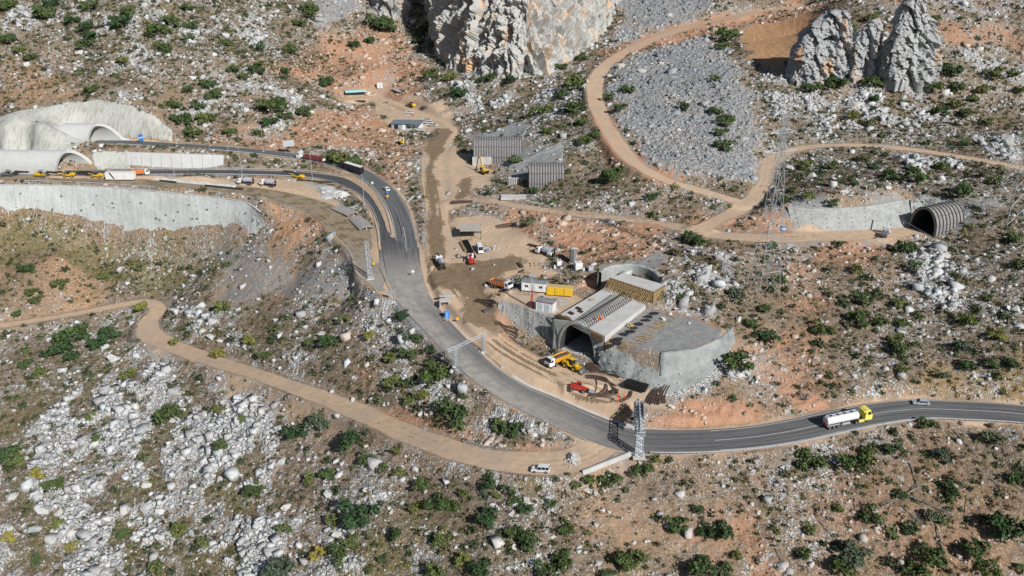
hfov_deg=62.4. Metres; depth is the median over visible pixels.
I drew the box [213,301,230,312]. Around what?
shrub
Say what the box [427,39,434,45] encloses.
shrub
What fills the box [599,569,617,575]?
shrub
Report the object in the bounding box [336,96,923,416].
haul road
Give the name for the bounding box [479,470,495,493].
shrub
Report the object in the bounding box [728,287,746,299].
shrub
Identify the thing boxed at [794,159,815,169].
shrub
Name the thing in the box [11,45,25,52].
shrub
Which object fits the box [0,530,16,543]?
shrub
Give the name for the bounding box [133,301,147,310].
shrub
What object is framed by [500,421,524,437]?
shrub
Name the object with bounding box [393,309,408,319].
shrub
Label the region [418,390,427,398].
shrub
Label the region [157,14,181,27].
shrub
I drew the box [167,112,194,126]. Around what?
shrub
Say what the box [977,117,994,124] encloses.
shrub
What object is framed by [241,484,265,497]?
shrub
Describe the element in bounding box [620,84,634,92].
shrub
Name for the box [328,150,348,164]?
shrub
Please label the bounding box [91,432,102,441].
shrub
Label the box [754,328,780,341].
shrub
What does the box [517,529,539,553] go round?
shrub
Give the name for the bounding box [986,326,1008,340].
shrub
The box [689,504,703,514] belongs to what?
shrub
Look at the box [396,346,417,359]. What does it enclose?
shrub
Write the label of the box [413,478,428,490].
shrub
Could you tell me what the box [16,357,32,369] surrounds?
shrub
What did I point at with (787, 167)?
boulder
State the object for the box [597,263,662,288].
curved wall
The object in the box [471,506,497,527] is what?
shrub
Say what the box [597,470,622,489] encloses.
shrub
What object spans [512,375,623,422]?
concrete gutter
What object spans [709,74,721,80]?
shrub
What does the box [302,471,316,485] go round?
shrub
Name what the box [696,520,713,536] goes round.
shrub
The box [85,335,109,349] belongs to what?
shrub
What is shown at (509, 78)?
shrub
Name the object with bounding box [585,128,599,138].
shrub
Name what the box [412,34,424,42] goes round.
shrub
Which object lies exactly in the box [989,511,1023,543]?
shrub
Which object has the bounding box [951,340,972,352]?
shrub
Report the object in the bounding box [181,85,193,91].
shrub
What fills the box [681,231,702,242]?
shrub
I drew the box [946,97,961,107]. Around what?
shrub
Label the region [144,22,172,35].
shrub
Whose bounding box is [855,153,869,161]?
shrub
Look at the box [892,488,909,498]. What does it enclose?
shrub
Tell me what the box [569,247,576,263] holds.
storage silo
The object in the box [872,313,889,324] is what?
shrub
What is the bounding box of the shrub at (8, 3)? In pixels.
[0,0,15,9]
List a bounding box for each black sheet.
[612,341,621,345]
[613,337,622,340]
[618,332,628,335]
[626,330,635,333]
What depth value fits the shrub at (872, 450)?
214.86 m
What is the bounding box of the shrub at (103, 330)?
[97,325,121,339]
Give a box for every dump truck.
[489,278,512,290]
[544,350,570,368]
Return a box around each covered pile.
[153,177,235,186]
[303,182,334,188]
[316,186,349,198]
[318,195,331,199]
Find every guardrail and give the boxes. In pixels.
[18,180,376,291]
[103,173,379,246]
[110,168,402,232]
[118,143,391,229]
[380,267,585,439]
[650,418,1023,454]
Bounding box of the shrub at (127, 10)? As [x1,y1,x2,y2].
[120,5,136,15]
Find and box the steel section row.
[296,179,344,183]
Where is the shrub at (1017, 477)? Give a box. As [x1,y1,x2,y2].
[1005,470,1023,486]
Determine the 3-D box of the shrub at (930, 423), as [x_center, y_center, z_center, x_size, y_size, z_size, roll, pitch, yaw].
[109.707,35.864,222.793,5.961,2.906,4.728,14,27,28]
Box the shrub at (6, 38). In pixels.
[0,32,16,42]
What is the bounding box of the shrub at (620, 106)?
[613,103,628,110]
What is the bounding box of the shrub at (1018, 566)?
[1013,562,1023,574]
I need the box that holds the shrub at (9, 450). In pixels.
[0,443,22,462]
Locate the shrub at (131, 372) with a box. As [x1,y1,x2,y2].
[117,366,136,380]
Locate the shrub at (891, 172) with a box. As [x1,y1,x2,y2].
[882,168,901,181]
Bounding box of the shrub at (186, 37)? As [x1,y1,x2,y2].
[182,34,195,41]
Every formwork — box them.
[557,312,573,325]
[590,331,603,341]
[603,277,652,303]
[653,285,665,304]
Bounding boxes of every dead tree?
[876,486,918,507]
[901,505,932,527]
[907,495,958,518]
[910,463,929,494]
[936,524,955,558]
[953,429,977,456]
[991,478,1023,502]
[999,447,1019,471]
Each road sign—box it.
[138,134,143,140]
[283,140,293,152]
[388,290,394,301]
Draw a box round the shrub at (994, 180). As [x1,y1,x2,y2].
[985,176,1006,183]
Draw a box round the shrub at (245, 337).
[241,334,255,343]
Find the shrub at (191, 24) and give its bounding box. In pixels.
[181,20,199,27]
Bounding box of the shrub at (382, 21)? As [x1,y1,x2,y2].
[364,13,393,29]
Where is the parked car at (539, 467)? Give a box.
[531,463,549,473]
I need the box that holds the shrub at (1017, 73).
[1007,67,1022,77]
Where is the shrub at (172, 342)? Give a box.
[168,337,179,345]
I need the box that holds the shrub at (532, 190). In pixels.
[529,187,538,193]
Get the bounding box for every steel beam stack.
[439,294,453,296]
[451,200,472,203]
[482,308,492,312]
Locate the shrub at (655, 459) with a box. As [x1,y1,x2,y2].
[650,454,660,462]
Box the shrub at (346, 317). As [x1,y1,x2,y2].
[338,314,349,322]
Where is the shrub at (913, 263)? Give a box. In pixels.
[907,260,922,269]
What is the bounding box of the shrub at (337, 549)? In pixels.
[327,541,348,566]
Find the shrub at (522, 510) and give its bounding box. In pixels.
[516,503,533,513]
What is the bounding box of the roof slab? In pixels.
[560,287,645,341]
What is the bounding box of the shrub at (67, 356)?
[62,351,78,361]
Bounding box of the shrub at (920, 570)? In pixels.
[900,559,932,575]
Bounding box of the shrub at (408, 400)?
[405,395,414,404]
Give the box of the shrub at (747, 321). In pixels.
[742,318,756,326]
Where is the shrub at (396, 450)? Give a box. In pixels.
[390,446,400,453]
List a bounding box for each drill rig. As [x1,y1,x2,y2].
[0,170,28,176]
[33,170,57,176]
[47,170,75,176]
[75,171,102,177]
[281,170,304,179]
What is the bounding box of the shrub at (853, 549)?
[831,538,872,571]
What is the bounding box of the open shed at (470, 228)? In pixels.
[460,223,481,239]
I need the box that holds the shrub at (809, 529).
[802,520,817,535]
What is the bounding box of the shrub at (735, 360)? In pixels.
[722,348,754,370]
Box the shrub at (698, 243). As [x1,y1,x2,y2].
[693,239,708,245]
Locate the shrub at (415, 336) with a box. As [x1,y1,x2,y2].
[411,333,423,343]
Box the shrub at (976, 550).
[956,537,993,562]
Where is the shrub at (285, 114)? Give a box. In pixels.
[275,111,292,119]
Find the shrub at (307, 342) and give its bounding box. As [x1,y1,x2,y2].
[302,338,313,346]
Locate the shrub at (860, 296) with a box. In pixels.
[849,290,874,304]
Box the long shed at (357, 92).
[344,89,365,94]
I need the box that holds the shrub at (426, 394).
[412,388,429,398]
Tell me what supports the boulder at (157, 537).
on the ground
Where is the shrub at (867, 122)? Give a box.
[858,118,875,125]
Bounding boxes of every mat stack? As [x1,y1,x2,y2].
[585,362,599,371]
[624,378,648,392]
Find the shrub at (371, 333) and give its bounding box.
[363,330,374,339]
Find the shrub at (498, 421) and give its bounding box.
[490,417,506,433]
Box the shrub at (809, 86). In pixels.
[803,82,824,92]
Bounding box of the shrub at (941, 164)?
[933,161,950,169]
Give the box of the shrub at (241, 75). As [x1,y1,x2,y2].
[235,72,249,78]
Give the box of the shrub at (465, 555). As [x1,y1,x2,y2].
[454,552,469,565]
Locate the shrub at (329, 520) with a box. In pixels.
[324,513,338,528]
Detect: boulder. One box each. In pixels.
[6,492,18,500]
[27,525,41,532]
[36,508,48,513]
[54,509,62,516]
[101,567,111,573]
[106,354,119,360]
[141,481,151,487]
[154,534,163,539]
[155,507,164,514]
[169,417,179,422]
[188,529,194,535]
[206,334,214,339]
[275,457,285,465]
[280,503,290,510]
[315,331,324,335]
[323,489,332,497]
[323,536,335,546]
[331,532,341,537]
[411,466,417,471]
[511,543,516,549]
[594,560,601,565]
[637,69,645,72]
[701,387,707,394]
[785,165,796,169]
[807,172,816,177]
[849,102,863,107]
[879,107,888,112]
[934,263,942,267]
[937,175,945,180]
[940,252,950,258]
[972,136,983,141]
[1001,135,1014,146]
[1010,305,1020,312]
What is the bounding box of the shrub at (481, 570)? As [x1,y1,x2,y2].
[468,556,490,575]
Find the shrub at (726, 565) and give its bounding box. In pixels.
[718,560,733,575]
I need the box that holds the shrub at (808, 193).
[801,190,815,199]
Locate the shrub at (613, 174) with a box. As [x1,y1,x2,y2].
[599,166,626,181]
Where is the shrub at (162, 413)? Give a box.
[152,401,184,425]
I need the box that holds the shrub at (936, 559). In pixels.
[911,540,950,568]
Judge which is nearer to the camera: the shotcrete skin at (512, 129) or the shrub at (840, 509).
the shrub at (840, 509)
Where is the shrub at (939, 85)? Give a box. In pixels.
[925,79,945,91]
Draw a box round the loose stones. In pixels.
[0,0,1023,575]
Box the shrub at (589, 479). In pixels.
[580,474,597,485]
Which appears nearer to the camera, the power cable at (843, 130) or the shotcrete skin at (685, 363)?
the shotcrete skin at (685, 363)
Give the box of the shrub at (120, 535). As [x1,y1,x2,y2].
[114,527,130,540]
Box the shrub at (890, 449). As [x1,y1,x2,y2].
[883,443,903,454]
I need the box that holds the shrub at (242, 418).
[237,415,245,423]
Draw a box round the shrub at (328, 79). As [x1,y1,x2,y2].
[318,75,333,86]
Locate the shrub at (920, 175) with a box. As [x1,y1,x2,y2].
[904,165,928,182]
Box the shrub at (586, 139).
[577,136,593,144]
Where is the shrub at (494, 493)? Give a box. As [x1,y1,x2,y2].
[490,491,500,498]
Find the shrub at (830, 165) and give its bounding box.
[823,160,838,168]
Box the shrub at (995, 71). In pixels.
[981,65,1003,77]
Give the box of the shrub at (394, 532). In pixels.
[389,526,401,542]
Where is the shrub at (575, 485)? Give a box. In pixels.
[570,481,582,489]
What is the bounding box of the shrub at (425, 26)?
[418,24,428,29]
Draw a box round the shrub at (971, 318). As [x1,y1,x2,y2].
[954,311,980,324]
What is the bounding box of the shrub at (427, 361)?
[422,358,432,364]
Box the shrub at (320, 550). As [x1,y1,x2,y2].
[307,545,326,560]
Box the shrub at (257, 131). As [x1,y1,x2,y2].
[250,128,264,136]
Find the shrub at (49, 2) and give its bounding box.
[41,0,62,5]
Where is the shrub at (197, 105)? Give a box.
[190,102,205,108]
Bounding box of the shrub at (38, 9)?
[31,3,56,18]
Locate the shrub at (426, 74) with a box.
[420,68,438,77]
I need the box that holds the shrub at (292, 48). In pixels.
[282,43,297,53]
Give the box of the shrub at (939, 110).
[930,105,950,115]
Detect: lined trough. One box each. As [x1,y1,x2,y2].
[159,180,176,182]
[205,185,242,189]
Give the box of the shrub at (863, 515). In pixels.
[857,500,884,524]
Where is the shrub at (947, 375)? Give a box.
[933,369,952,378]
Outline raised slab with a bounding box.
[610,273,663,303]
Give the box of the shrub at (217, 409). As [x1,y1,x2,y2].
[210,404,226,413]
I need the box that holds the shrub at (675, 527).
[662,514,689,533]
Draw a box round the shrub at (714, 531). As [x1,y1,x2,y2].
[706,518,733,540]
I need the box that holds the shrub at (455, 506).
[445,499,461,511]
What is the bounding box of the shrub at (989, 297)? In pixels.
[981,294,994,300]
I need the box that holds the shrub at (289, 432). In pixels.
[278,423,307,440]
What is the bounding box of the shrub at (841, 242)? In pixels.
[832,240,846,246]
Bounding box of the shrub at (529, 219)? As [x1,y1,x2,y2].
[519,214,535,225]
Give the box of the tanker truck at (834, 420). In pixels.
[822,405,872,429]
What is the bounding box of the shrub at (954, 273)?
[947,269,960,280]
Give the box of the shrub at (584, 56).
[574,52,589,59]
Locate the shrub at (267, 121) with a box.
[261,117,278,126]
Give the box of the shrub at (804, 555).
[796,548,811,561]
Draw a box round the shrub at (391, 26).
[379,18,397,31]
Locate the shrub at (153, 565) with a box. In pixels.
[146,560,164,575]
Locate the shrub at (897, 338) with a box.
[886,334,904,342]
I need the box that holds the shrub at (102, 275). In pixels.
[95,272,108,278]
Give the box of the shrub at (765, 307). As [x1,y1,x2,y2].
[757,303,772,311]
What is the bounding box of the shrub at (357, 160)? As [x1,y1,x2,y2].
[345,154,363,163]
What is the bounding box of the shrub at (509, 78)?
[503,75,516,84]
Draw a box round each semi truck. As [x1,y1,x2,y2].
[296,151,325,163]
[337,161,363,174]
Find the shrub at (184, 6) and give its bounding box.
[180,3,193,9]
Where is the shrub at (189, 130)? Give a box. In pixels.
[181,125,202,136]
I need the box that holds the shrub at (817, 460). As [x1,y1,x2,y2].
[795,446,830,469]
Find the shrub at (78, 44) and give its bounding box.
[73,39,93,47]
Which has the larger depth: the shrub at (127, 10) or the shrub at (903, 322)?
the shrub at (127, 10)
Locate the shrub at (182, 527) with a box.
[169,521,188,537]
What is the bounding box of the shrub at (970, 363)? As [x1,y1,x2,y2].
[960,360,976,370]
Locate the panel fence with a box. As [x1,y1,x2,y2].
[508,178,528,184]
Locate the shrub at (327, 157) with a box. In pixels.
[319,151,333,161]
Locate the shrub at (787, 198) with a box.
[777,194,795,202]
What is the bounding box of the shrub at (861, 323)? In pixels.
[857,319,872,328]
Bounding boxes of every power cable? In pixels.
[704,120,1006,132]
[704,125,1023,138]
[706,130,914,145]
[707,135,1023,153]
[709,140,976,160]
[903,220,1022,276]
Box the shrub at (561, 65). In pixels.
[555,63,567,69]
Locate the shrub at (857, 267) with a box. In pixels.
[851,263,862,273]
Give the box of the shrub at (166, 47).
[152,41,172,53]
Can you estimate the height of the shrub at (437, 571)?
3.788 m
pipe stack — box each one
[459,241,466,251]
[462,239,475,258]
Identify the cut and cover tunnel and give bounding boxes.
[553,292,628,360]
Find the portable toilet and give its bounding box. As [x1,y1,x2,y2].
[444,310,449,319]
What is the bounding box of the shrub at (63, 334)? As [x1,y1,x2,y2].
[49,319,90,343]
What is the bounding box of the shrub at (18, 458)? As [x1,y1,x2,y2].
[4,453,25,465]
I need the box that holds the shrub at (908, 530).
[902,521,920,535]
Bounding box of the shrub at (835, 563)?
[827,557,856,575]
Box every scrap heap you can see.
[484,244,499,250]
[530,259,543,265]
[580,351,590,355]
[609,389,618,393]
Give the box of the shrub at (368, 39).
[363,36,374,43]
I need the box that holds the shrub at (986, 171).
[975,167,993,176]
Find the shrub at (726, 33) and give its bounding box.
[714,26,739,40]
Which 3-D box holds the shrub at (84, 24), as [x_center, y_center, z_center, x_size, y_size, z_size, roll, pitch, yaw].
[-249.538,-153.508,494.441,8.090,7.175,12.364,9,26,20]
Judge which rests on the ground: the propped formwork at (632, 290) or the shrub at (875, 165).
the shrub at (875, 165)
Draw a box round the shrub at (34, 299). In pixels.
[27,292,43,303]
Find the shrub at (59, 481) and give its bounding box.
[39,476,64,492]
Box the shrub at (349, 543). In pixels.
[338,533,359,549]
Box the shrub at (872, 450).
[861,444,878,457]
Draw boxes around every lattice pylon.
[746,109,796,296]
[987,113,1023,224]
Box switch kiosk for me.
[534,296,557,314]
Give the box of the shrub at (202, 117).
[194,112,216,123]
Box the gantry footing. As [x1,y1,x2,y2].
[618,422,642,429]
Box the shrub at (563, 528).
[558,522,576,536]
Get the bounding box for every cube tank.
[556,260,561,265]
[573,261,582,270]
[587,265,593,271]
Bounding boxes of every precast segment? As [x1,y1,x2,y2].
[332,205,357,215]
[349,216,373,229]
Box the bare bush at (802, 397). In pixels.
[799,392,812,399]
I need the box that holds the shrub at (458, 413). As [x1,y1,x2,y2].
[433,395,468,432]
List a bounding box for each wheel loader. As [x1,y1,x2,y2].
[405,101,415,107]
[562,357,587,374]
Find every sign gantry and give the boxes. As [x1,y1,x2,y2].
[445,333,485,367]
[632,398,644,459]
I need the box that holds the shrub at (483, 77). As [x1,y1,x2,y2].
[475,74,487,82]
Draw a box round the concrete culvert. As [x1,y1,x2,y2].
[440,298,449,307]
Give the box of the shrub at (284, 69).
[280,66,291,73]
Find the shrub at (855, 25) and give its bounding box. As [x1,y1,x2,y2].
[852,23,857,29]
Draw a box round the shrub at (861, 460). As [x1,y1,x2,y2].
[834,452,869,474]
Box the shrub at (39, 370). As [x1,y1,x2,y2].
[31,366,46,378]
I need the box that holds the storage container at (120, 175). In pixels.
[105,171,135,179]
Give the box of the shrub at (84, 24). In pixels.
[74,19,94,31]
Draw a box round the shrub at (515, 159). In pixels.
[507,154,521,162]
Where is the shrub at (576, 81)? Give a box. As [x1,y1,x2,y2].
[563,73,586,87]
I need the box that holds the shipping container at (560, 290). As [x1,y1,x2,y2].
[546,284,572,295]
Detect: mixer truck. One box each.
[231,177,253,184]
[259,179,275,187]
[529,245,554,257]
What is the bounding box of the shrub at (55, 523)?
[52,518,65,529]
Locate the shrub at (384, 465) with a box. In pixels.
[378,462,388,473]
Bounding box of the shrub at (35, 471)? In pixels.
[29,467,45,479]
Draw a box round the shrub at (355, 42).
[347,40,361,48]
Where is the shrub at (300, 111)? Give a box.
[295,105,312,116]
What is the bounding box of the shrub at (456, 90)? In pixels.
[449,86,467,96]
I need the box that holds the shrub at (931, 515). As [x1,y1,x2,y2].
[922,508,941,521]
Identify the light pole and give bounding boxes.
[500,338,502,368]
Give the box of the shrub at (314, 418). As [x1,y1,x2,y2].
[301,412,329,429]
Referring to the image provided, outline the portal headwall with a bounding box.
[0,99,172,150]
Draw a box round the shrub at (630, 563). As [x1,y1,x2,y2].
[615,548,650,572]
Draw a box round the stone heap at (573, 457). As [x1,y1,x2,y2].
[564,452,580,467]
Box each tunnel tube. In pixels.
[0,150,91,174]
[53,123,129,141]
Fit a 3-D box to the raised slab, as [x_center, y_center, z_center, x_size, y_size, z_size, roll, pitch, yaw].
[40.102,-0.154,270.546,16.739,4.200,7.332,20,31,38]
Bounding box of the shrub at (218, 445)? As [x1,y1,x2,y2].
[212,438,227,450]
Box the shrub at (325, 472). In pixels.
[317,467,334,480]
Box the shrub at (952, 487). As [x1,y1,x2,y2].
[944,480,959,499]
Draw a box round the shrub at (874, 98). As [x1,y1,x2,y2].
[867,94,879,101]
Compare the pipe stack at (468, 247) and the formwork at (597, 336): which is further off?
the pipe stack at (468, 247)
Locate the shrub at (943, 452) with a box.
[930,447,953,464]
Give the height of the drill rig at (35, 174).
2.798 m
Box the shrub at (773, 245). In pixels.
[767,240,777,248]
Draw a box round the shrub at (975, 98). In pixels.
[966,93,980,100]
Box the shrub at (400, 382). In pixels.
[397,377,410,385]
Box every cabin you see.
[377,82,382,87]
[521,278,547,291]
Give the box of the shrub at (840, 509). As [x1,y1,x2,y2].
[832,503,844,512]
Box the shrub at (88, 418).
[85,411,96,421]
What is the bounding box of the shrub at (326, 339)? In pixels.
[318,334,340,347]
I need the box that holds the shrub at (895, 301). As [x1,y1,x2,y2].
[890,294,906,306]
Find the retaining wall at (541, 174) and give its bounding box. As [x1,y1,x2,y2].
[528,162,564,188]
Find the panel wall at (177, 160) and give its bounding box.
[126,152,223,167]
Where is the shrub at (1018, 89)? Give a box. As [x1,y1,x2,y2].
[1013,86,1023,92]
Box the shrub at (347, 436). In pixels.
[337,428,360,452]
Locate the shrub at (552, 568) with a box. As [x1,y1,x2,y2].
[531,559,564,575]
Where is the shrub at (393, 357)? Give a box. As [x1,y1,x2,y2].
[384,351,398,361]
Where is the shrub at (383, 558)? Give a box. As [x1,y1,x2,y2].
[377,553,388,561]
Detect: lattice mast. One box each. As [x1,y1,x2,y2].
[364,241,373,279]
[529,274,534,306]
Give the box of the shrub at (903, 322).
[897,318,912,326]
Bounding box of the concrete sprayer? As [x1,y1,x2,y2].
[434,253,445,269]
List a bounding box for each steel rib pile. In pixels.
[474,298,496,307]
[494,321,518,337]
[495,223,518,227]
[501,326,522,346]
[586,375,616,388]
[588,384,608,398]
[590,369,619,377]
[597,387,617,396]
[616,390,632,401]
[645,387,659,404]
[652,386,664,404]
[658,384,669,403]
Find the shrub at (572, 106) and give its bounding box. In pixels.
[564,102,582,113]
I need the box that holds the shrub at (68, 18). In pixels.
[63,14,80,23]
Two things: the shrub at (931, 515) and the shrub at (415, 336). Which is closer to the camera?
the shrub at (931, 515)
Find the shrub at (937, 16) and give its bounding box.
[931,14,942,19]
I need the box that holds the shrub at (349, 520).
[335,498,380,529]
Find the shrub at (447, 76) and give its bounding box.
[442,71,457,79]
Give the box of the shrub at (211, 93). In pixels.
[203,88,222,98]
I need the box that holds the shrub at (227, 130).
[221,128,237,135]
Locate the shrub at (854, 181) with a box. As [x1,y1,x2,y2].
[847,177,858,185]
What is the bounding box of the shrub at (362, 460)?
[358,449,375,464]
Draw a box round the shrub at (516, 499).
[507,495,522,504]
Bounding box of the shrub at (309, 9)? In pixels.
[299,1,320,16]
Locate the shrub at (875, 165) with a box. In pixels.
[866,163,881,169]
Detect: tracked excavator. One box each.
[398,138,404,146]
[475,156,488,174]
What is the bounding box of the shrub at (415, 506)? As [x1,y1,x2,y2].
[407,501,423,513]
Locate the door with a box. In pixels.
[544,304,548,311]
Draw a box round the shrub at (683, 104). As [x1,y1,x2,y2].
[676,100,689,111]
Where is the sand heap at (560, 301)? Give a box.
[552,298,568,305]
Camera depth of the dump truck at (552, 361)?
247.06 m
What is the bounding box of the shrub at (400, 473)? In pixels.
[392,466,406,475]
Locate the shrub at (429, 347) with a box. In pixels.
[425,344,435,352]
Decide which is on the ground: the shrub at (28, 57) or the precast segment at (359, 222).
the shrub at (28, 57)
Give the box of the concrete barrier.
[581,451,631,475]
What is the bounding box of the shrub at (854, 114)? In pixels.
[846,109,860,119]
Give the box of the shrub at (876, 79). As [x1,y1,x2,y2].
[860,76,884,85]
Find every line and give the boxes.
[108,143,395,234]
[127,140,415,238]
[172,174,379,226]
[449,320,623,427]
[714,400,1019,430]
[715,409,1019,440]
[727,417,986,449]
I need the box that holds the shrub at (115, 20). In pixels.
[107,14,131,29]
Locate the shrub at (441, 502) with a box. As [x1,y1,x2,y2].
[421,491,451,511]
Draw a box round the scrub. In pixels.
[0,0,1023,575]
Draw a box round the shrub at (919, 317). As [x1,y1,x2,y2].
[912,310,925,319]
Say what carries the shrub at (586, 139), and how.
on the ground
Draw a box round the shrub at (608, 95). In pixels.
[602,93,615,97]
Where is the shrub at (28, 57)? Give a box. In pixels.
[22,52,38,60]
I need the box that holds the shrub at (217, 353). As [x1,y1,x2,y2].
[209,348,225,357]
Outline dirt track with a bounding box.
[0,5,1023,473]
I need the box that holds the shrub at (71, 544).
[63,540,79,552]
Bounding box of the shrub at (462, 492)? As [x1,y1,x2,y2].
[458,488,468,497]
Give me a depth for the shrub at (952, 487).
205.18 m
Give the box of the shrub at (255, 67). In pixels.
[246,62,265,73]
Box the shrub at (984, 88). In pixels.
[975,83,991,93]
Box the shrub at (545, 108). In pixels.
[530,103,554,113]
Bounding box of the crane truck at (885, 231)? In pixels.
[874,213,891,238]
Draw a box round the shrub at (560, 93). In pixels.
[554,88,569,97]
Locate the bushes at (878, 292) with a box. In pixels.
[0,0,1023,575]
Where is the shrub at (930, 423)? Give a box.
[916,416,939,428]
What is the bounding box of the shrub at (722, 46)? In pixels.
[713,43,729,48]
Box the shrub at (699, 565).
[687,554,719,575]
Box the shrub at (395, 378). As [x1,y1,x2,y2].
[382,374,400,386]
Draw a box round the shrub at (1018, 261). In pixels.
[1012,258,1023,268]
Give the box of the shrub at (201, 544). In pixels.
[196,536,209,547]
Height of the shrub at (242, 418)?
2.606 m
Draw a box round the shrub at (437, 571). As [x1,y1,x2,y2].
[424,563,447,575]
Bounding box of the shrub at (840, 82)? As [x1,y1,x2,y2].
[824,75,851,88]
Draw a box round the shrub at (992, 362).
[982,357,999,368]
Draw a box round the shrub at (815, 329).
[811,317,834,333]
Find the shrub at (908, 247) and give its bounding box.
[892,239,918,251]
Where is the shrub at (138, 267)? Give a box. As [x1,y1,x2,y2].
[130,263,142,270]
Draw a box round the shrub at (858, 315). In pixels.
[844,308,864,320]
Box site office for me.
[390,119,425,130]
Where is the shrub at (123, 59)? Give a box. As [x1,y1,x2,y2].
[115,56,129,62]
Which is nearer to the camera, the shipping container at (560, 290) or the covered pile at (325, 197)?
the shipping container at (560, 290)
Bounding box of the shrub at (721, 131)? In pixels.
[714,128,730,134]
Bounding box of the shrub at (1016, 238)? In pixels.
[1005,230,1023,243]
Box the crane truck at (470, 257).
[467,253,474,264]
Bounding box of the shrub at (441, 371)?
[418,362,449,382]
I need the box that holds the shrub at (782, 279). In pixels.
[769,274,787,284]
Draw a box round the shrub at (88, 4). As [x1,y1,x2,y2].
[79,0,98,11]
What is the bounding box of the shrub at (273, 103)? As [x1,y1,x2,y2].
[254,96,289,113]
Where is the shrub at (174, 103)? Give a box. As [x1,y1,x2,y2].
[165,99,183,108]
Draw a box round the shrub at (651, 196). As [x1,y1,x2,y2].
[645,191,661,200]
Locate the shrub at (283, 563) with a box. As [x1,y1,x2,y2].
[260,555,297,575]
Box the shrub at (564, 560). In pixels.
[550,548,572,569]
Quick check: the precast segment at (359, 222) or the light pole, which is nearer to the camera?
the light pole
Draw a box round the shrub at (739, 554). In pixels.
[731,550,741,560]
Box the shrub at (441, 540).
[433,531,452,546]
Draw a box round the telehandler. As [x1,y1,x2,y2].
[570,381,594,393]
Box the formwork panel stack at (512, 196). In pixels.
[500,194,526,199]
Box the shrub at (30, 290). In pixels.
[23,287,38,294]
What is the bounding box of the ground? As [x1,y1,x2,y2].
[0,0,1023,575]
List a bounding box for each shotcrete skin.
[91,150,129,169]
[478,120,528,139]
[507,142,563,170]
[659,326,735,395]
[911,194,969,217]
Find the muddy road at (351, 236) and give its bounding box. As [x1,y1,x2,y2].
[0,175,387,291]
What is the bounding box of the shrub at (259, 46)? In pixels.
[249,40,265,49]
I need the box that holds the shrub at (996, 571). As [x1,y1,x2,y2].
[974,558,1002,575]
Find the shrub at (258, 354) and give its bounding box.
[255,351,269,358]
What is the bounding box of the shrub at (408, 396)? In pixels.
[402,395,414,403]
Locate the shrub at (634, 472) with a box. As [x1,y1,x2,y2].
[628,469,638,478]
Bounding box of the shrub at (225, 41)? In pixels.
[218,38,232,45]
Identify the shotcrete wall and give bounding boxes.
[498,301,557,344]
[596,329,731,393]
[787,199,911,230]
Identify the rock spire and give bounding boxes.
[785,9,853,88]
[848,18,883,83]
[876,0,944,91]
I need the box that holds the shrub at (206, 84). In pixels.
[198,79,216,86]
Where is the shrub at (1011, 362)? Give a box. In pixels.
[1004,358,1019,367]
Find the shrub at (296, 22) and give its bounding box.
[290,18,306,26]
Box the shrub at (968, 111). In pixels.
[958,107,972,116]
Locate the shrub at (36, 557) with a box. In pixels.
[30,554,42,567]
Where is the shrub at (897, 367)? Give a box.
[893,362,908,371]
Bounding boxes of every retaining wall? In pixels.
[0,184,265,233]
[473,137,521,163]
[528,162,564,188]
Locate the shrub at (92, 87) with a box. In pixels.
[83,84,98,91]
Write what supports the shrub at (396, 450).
on the ground
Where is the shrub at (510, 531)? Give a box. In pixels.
[504,525,523,538]
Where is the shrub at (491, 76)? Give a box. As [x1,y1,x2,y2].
[487,73,495,80]
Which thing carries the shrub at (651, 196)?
on the ground
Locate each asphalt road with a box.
[61,170,408,276]
[95,140,418,270]
[379,247,1023,453]
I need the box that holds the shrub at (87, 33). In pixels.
[80,29,96,38]
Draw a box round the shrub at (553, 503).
[545,498,557,507]
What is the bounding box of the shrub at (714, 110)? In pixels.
[706,106,724,114]
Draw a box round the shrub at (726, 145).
[713,139,738,151]
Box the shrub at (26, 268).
[16,263,33,271]
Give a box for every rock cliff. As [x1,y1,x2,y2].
[369,0,423,18]
[421,0,619,78]
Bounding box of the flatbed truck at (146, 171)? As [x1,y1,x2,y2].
[130,168,149,176]
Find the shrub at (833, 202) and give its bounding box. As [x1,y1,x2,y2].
[823,198,839,206]
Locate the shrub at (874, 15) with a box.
[864,13,879,18]
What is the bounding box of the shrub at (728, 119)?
[715,113,735,126]
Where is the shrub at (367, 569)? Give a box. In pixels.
[364,565,373,573]
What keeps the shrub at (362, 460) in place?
on the ground
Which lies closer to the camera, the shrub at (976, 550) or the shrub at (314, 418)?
the shrub at (976, 550)
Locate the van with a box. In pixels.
[476,242,483,253]
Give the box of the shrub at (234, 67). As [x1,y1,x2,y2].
[225,64,239,71]
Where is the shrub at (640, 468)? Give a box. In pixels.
[632,461,655,472]
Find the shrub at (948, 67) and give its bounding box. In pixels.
[941,62,963,74]
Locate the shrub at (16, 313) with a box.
[10,309,21,316]
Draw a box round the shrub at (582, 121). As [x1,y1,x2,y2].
[575,117,587,124]
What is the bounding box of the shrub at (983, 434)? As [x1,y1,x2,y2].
[976,429,1005,444]
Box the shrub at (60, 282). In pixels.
[48,278,69,288]
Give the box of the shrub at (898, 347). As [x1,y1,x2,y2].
[890,339,911,354]
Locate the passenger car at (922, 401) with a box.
[912,398,929,405]
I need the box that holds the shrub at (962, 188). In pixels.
[955,181,972,196]
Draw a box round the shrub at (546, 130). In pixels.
[540,126,553,133]
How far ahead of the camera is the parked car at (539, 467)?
211.82 m
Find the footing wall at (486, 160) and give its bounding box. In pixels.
[472,157,491,165]
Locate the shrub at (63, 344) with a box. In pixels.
[41,336,75,358]
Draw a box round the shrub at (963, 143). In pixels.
[957,137,970,146]
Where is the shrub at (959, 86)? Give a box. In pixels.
[949,81,966,92]
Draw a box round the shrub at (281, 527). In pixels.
[275,523,292,534]
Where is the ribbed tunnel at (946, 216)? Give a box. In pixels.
[908,201,964,236]

